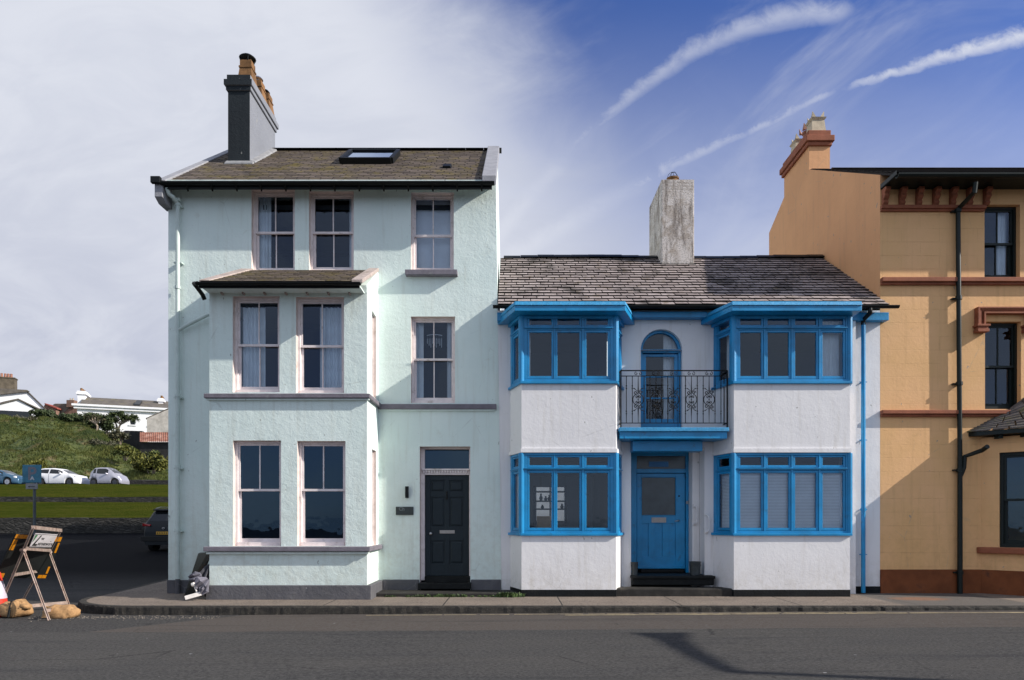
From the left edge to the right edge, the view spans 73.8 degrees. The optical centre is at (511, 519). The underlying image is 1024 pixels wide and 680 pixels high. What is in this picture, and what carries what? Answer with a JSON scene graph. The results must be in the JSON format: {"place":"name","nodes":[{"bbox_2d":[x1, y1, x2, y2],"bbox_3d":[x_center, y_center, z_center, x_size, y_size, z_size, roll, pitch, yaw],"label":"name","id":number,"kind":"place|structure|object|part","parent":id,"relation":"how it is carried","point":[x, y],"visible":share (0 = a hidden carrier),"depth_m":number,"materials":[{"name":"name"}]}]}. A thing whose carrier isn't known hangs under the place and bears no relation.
{"place":"outdoors","nodes":[
{"label":"outdoors","id":0,"kind":"place"},
{"bbox_2d":[0,502,167,517],"bbox_3d":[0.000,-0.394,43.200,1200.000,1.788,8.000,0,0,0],"label":"lawn","id":1,"kind":"structure","parent":0,"point":[82,509],"depth_m":42.99,"materials":[{"name":"green plant"}]},
{"bbox_2d":[0,497,167,501],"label":"terrace wall","id":2,"kind":"structure","parent":1,"relation":"on","point":[90,499],"depth_m":47.00,"materials":[{"name":"stone"}]},
{"bbox_2d":[0,484,167,497],"bbox_3d":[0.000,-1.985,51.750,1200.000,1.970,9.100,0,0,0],"label":"lawn","id":3,"kind":"structure","parent":0,"point":[89,490],"depth_m":51.58,"materials":[{"name":"green plant"}]},
{"bbox_2d":[0,414,167,483],"bbox_3d":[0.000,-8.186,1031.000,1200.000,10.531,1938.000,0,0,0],"label":"hillside","id":4,"kind":"structure","parent":0,"point":[76,446],"depth_m":71.53,"materials":[{"name":"green plant"}]},
{"bbox_2d":[0,373,46,417],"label":"gable house","id":5,"kind":"structure","parent":4,"relation":"on","point":[14,401],"depth_m":99.80,"materials":[{"name":"paint"}]},
{"bbox_2d":[0,410,30,417],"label":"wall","id":6,"kind":"structure","parent":5,"relation":"in","point":[24,414],"depth_m":97.71,"materials":[{"name":"white paint"}]},
{"bbox_2d":[13,415,37,421],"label":"gorse bush","id":7,"kind":"object","parent":4,"relation":"on","point":[30,418],"visible":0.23,"depth_m":83.40,"materials":[{"name":"green plant"}]},
{"bbox_2d":[29,459,47,468],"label":"gorse bush","id":8,"kind":"object","parent":4,"relation":"on","point":[41,462],"visible":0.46,"depth_m":63.72,"materials":[{"name":"green plant"}]},
{"bbox_2d":[28,409,59,418],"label":"hedge","id":9,"kind":"object","parent":4,"relation":"on","point":[37,413],"visible":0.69,"depth_m":85.83,"materials":[{"name":"green plant"}]},
{"bbox_2d":[44,398,76,413],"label":"brown house","id":10,"kind":"structure","parent":4,"relation":"on","point":[67,407],"depth_m":107.97,"materials":[{"name":"brick"}]},
{"bbox_2d":[56,413,81,421],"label":"hedge","id":11,"kind":"object","parent":4,"relation":"on","point":[72,417],"visible":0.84,"depth_m":85.79,"materials":[{"name":"green plant"}]},
{"bbox_2d":[79,412,103,428],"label":"hedge","id":12,"kind":"object","parent":4,"relation":"on","point":[90,423],"visible":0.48,"depth_m":85.57,"materials":[{"name":"green plant"}]},
{"bbox_2d":[83,414,105,430],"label":"windswept tree","id":13,"kind":"object","parent":4,"relation":"on","point":[93,417],"visible":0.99,"depth_m":83.94,"materials":[{"name":"green plant"}]},
{"bbox_2d":[87,438,117,446],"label":"gorse bush","id":14,"kind":"object","parent":4,"relation":"on","point":[97,441],"visible":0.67,"depth_m":73.61,"materials":[{"name":"green plant"}]},
{"bbox_2d":[99,414,115,433],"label":"hedge","id":15,"kind":"object","parent":4,"relation":"on","point":[107,425],"visible":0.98,"depth_m":84.79,"materials":[{"name":"green plant"}]},
{"bbox_2d":[102,410,129,431],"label":"windswept tree","id":16,"kind":"object","parent":4,"relation":"on","point":[110,413],"visible":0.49,"depth_m":86.79,"materials":[{"name":"green plant"}]},
{"bbox_2d":[71,388,167,431],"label":"white house","id":17,"kind":"structure","parent":4,"relation":"on","point":[143,410],"depth_m":96.38,"materials":[{"name":"paint"}]},
{"bbox_2d":[108,427,130,444],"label":"gorse bush","id":18,"kind":"object","parent":4,"relation":"on","point":[119,434],"visible":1,"depth_m":79.58,"materials":[{"name":"green plant"}]},
{"bbox_2d":[110,444,137,460],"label":"gorse bush","id":19,"kind":"object","parent":4,"relation":"on","point":[125,451],"visible":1,"depth_m":69.52,"materials":[{"name":"green plant"}]},
{"bbox_2d":[110,410,139,438],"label":"windswept tree","id":20,"kind":"object","parent":4,"relation":"on","point":[125,417],"visible":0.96,"depth_m":85.84,"materials":[{"name":"green plant"}]},
{"bbox_2d":[123,431,143,450],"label":"dark boundary wall","id":21,"kind":"structure","parent":4,"relation":"on","point":[133,440],"depth_m":83.00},
{"bbox_2d":[129,450,167,473],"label":"gorse bush","id":22,"kind":"object","parent":4,"relation":"on","point":[158,463],"visible":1,"depth_m":65.48,"materials":[{"name":"green plant"}]},
{"bbox_2d":[139,432,167,460],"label":"rusty roofed shed","id":23,"kind":"structure","parent":4,"relation":"on","point":[152,441],"depth_m":78.00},
{"bbox_2d":[146,408,167,431],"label":"grey gable building","id":24,"kind":"structure","parent":4,"relation":"on","point":[157,422],"depth_m":81.99,"materials":[{"name":"beige paint"}]},
{"bbox_2d":[0,533,1023,679],"bbox_3d":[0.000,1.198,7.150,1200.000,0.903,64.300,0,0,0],"label":"road","id":25,"kind":"structure","parent":0,"point":[886,645],"depth_m":8.97,"materials":[{"name":"grey asphalt"}]},
{"bbox_2d":[0,572,7,616],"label":"traffic cone","id":26,"kind":"object","parent":25,"relation":"on","point":[3,597],"visible":0.36,"depth_m":11.74,"materials":[{"name":"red plastic"}]},
{"bbox_2d":[0,599,33,617],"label":"sandbag","id":27,"kind":"object","parent":25,"relation":"on","point":[17,608],"visible":1,"depth_m":11.49,"materials":[{"name":"beige fabric"}]},
{"bbox_2d":[22,465,40,533],"bbox_3d":[-15.436,-0.210,21.986,0.604,3.125,0.112,0,0,0],"label":"parking sign","id":28,"kind":"object","parent":25,"relation":"on","point":[31,476],"visible":0.96,"depth_m":21.93,"materials":[{"name":"blue metal"}]},
{"bbox_2d":[0,526,69,620],"bbox_3d":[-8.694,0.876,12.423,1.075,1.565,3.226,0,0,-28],"label":"roadworks sign","id":29,"kind":"object","parent":25,"relation":"on","point":[30,555],"visible":0.98,"depth_m":12.23,"materials":[{"name":"metal"}]},
{"bbox_2d":[41,604,80,618],"bbox_3d":[-7.602,1.541,11.545,0.513,0.235,0.370,0,0,0],"label":"sandbag","id":30,"kind":"object","parent":25,"relation":"on","point":[64,611],"visible":0.9,"depth_m":11.41,"materials":[{"name":"beige fabric"}]},
{"bbox_2d":[0,518,148,532],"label":"retaining wall","id":31,"kind":"structure","parent":25,"relation":"on","point":[83,525],"depth_m":39.00,"materials":[{"name":"stone"}]},
{"bbox_2d":[28,615,219,621],"bbox_3d":[-6.524,1.645,11.441,3.168,0.013,0.750,0,0,0],"label":"grit","id":32,"kind":"object","parent":25,"relation":"on","point":[38,617],"visible":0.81,"depth_m":11.51,"materials":[{"name":"grey gravel"}]},
{"bbox_2d":[140,507,167,549],"bbox_3d":[-13.280,0.344,28.201,2.147,1.731,4.498,0,0,0],"label":"suv car","id":33,"kind":"object","parent":25,"relation":"on","point":[155,537],"visible":0.32,"depth_m":26.05,"materials":[{"name":"black paint"}]},
{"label":"rear window","id":34,"kind":"part","parent":33,"relation":"part of","materials":[{"name":"grey glass"}]},
{"bbox_2d":[78,579,1023,614],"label":"kerb","id":35,"kind":"structure","parent":25,"relation":"on","point":[84,605],"depth_m":11.84,"materials":[{"name":"concrete"}]},
{"bbox_2d":[465,612,1023,614],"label":"road line","id":36,"kind":"object","parent":25,"relation":"on","point":[765,613],"visible":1,"depth_m":11.58,"materials":[{"name":"white paint"}]},
{"bbox_2d":[0,0,1023,405],"label":"sky","id":37,"kind":"structure","parent":0,"point":[589,105],"materials":[{"name":"blue"}]},
{"bbox_2d":[536,487,563,520],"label":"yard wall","id":38,"kind":"structure","parent":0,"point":[560,513],"depth_m":24.00,"materials":[{"name":"white paint"}]},
{"bbox_2d":[87,580,1023,604],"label":"pavement","id":39,"kind":"structure","parent":0,"point":[154,594],"depth_m":12.72,"materials":[{"name":"concrete"}]},
{"bbox_2d":[184,552,208,595],"bbox_3d":[-6.085,1.073,13.236,0.954,0.927,0.098,0,0,33],"label":"leaning board","id":40,"kind":"object","parent":39,"relation":"on","point":[202,561],"visible":0.6,"depth_m":13.21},
{"bbox_2d":[184,571,209,599],"bbox_3d":[-5.874,1.222,12.771,0.419,0.512,0.318,0,0,0],"label":"rubbish bag","id":41,"kind":"object","parent":39,"relation":"on","point":[200,584],"visible":1,"depth_m":12.72,"materials":[{"name":"white plastic"}]},
{"bbox_2d":[200,564,208,596],"bbox_3d":[-5.831,1.141,12.987,0.280,0.638,0.261,0,0,0],"label":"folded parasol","id":42,"kind":"object","parent":39,"relation":"on","point":[204,571],"visible":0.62,"depth_m":12.92,"materials":[{"name":"grey fabric"}]},
{"bbox_2d":[150,53,518,599],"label":"mint house","id":43,"kind":"structure","parent":39,"relation":"on","point":[333,400],"depth_m":14.00,"materials":[{"name":"green paint"}]},
{"bbox_2d":[235,298,278,391],"bbox_3d":[-4.836,-3.322,13.106,0.884,1.814,0.222,0,0,0],"label":"window","id":44,"kind":"structure","parent":43,"relation":"in","point":[254,345],"depth_m":13.16,"materials":[{"name":"white paint"}]},
{"bbox_2d":[235,441,280,545],"bbox_3d":[-4.820,-0.506,13.073,0.907,1.994,0.155,0,0,0],"label":"window","id":45,"kind":"structure","parent":43,"relation":"in","point":[257,463],"depth_m":13.06,"materials":[{"name":"white paint"}]},
{"bbox_2d":[254,192,294,269],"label":"window","id":46,"kind":"structure","parent":43,"relation":"in","point":[262,218],"depth_m":14.19,"materials":[{"name":"white paint"}]},
{"bbox_2d":[298,299,343,392],"bbox_3d":[-3.629,-3.308,13.106,0.907,1.815,0.223,0,0,0],"label":"window","id":47,"kind":"structure","parent":43,"relation":"in","point":[331,346],"depth_m":13.16,"materials":[{"name":"white paint"}]},
{"bbox_2d":[299,442,344,545],"bbox_3d":[-3.603,-0.501,13.073,0.912,1.985,0.155,0,0,0],"label":"window","id":48,"kind":"structure","parent":43,"relation":"in","point":[321,464],"depth_m":13.06,"materials":[{"name":"white paint"}]},
{"bbox_2d":[311,194,353,269],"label":"window","id":49,"kind":"structure","parent":43,"relation":"in","point":[313,196],"depth_m":14.14,"materials":[{"name":"white paint"}]},
{"bbox_2d":[372,316,372,395],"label":"side window","id":50,"kind":"structure","parent":43,"relation":"in","point":[372,316],"depth_m":13.72,"materials":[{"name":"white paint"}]},
{"bbox_2d":[372,451,372,544],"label":"side window","id":51,"kind":"structure","parent":43,"relation":"in","point":[372,451],"depth_m":13.72,"materials":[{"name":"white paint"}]},
{"bbox_2d":[412,195,453,268],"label":"window","id":52,"kind":"structure","parent":43,"relation":"in","point":[432,230],"depth_m":14.33,"materials":[{"name":"white paint"}]},
{"bbox_2d":[412,318,454,402],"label":"window","id":53,"kind":"structure","parent":43,"relation":"in","point":[418,359],"depth_m":14.19,"materials":[{"name":"white paint"}]},
{"bbox_2d":[425,475,468,575],"bbox_3d":[-1.352,0.114,14.203,0.912,2.092,0.135,0,0,0],"label":"door","id":54,"kind":"structure","parent":43,"relation":"in","point":[446,496],"depth_m":14.21,"materials":[{"name":"black wood"}]},
{"bbox_2d":[384,592,524,597],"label":"weeds","id":55,"kind":"object","parent":39,"relation":"on","point":[508,594],"visible":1,"depth_m":13.27,"materials":[{"name":"green plant"}]},
{"bbox_2d":[493,172,899,596],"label":"white house","id":56,"kind":"structure","parent":39,"relation":"on","point":[671,405],"depth_m":13.80,"materials":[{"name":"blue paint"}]},
{"bbox_2d":[510,453,622,532],"bbox_3d":[1.111,-0.526,13.673,2.304,1.580,0.708,0,0,0],"label":"bay window","id":57,"kind":"structure","parent":56,"relation":"in","point":[614,470],"depth_m":13.36,"materials":[{"name":"blue paint"}]},
{"bbox_2d":[510,315,622,385],"bbox_3d":[1.111,-3.410,13.673,2.304,1.401,0.708,0,0,0],"label":"bay window","id":58,"kind":"structure","parent":56,"relation":"in","point":[613,330],"depth_m":13.36,"materials":[{"name":"blue paint"}]},
{"bbox_2d":[631,562,637,574],"bbox_3d":[2.509,0.995,13.980,0.159,0.265,0.154,0,0,0],"label":"metal pot","id":59,"kind":"object","parent":56,"relation":"on","point":[634,568],"visible":1,"depth_m":13.92,"materials":[{"name":"metal"}]},
{"bbox_2d":[642,335,677,426],"bbox_3d":[3.086,-2.897,14.218,0.773,2.001,0.176,0,0,0],"label":"balcony door","id":60,"kind":"structure","parent":56,"relation":"in","point":[670,361],"depth_m":14.13,"materials":[{"name":"blue paint"}]},
{"bbox_2d":[637,474,684,568],"bbox_3d":[3.209,0.022,14.690,1.034,2.046,0.120,0,0,0],"label":"front door","id":61,"kind":"structure","parent":56,"relation":"in","point":[660,497],"depth_m":14.70,"materials":[{"name":"blue paint"}]},
{"bbox_2d":[713,453,852,532],"bbox_3d":[5.475,-0.526,13.672,2.707,1.580,0.707,0,0,0],"label":"bay window","id":62,"kind":"structure","parent":56,"relation":"in","point":[763,504],"depth_m":13.44,"materials":[{"name":"blue paint"}]},
{"bbox_2d":[713,315,852,386],"bbox_3d":[5.475,-3.410,13.672,2.707,1.401,0.707,0,0,0],"label":"bay window","id":63,"kind":"structure","parent":56,"relation":"in","point":[826,333],"depth_m":13.36,"materials":[{"name":"blue paint"}]},
{"bbox_3d":[0.975,0.800,14.450,1.250,1.200,0.500,0,0,0],"label":"side table","id":64,"kind":"object","parent":56,"relation":"in","visible":0},
{"bbox_2d":[537,516,550,527],"bbox_3d":[0.670,0.060,14.365,0.300,0.280,0.030,0,0,0],"label":"card box","id":65,"kind":"object","parent":64,"relation":"on","point":[543,521],"visible":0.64,"depth_m":14.35,"materials":[{"name":"brown cardboard"}]},
{"bbox_2d":[769,111,1023,595],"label":"ochre house","id":66,"kind":"structure","parent":39,"relation":"on","point":[936,254],"depth_m":14.00,"materials":[{"name":"paint"}]},
{"bbox_2d":[984,207,1015,276],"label":"window","id":67,"kind":"structure","parent":66,"relation":"in","point":[1001,243],"depth_m":14.19,"materials":[{"name":"black paint"}]},
{"bbox_2d":[985,323,1016,408],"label":"window","id":68,"kind":"structure","parent":66,"relation":"in","point":[1012,371],"depth_m":14.14,"materials":[{"name":"black paint"}]},
{"bbox_2d":[1000,452,1023,547],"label":"bay window","id":69,"kind":"structure","parent":66,"relation":"in","point":[1011,463],"depth_m":13.73,"materials":[{"name":"glass"}]},
{"bbox_2d":[689,561,700,574],"bbox_3d":[3.754,0.990,14.000,0.249,0.275,0.246,0,0,0],"label":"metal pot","id":70,"kind":"object","parent":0,"point":[694,566],"visible":1,"depth_m":13.91,"materials":[{"name":"metal"}]},
{"label":"upper road","id":71,"kind":"structure","parent":0,"visible":0},
{"bbox_2d":[0,470,25,483],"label":"coupe car","id":72,"kind":"object","parent":71,"relation":"on","point":[8,477],"visible":0.76,"depth_m":57.53,"materials":[{"name":"blue metal"}]},
{"bbox_2d":[38,468,89,483],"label":"hatchback car","id":73,"kind":"object","parent":71,"relation":"on","point":[55,476],"visible":0.74,"depth_m":57.49,"materials":[{"name":"white paint"}]},
{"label":"side window","id":74,"kind":"part","parent":73,"relation":"part of","materials":[{"name":"black glass"}]},
{"bbox_2d":[89,467,129,483],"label":"microcar","id":75,"kind":"object","parent":71,"relation":"on","point":[102,475],"visible":0.88,"depth_m":57.60,"materials":[{"name":"silver metal"}]},
{"bbox_2d":[97,469,107,473],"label":"side window","id":76,"kind":"structure","parent":75,"relation":"in","point":[100,471],"depth_m":57.62,"materials":[{"name":"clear glass"}]},
{"bbox_2d":[107,480,167,484],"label":"roadside wall","id":77,"kind":"structure","parent":71,"relation":"on","point":[162,482],"depth_m":61.70,"materials":[{"name":"stone"}]}
]}

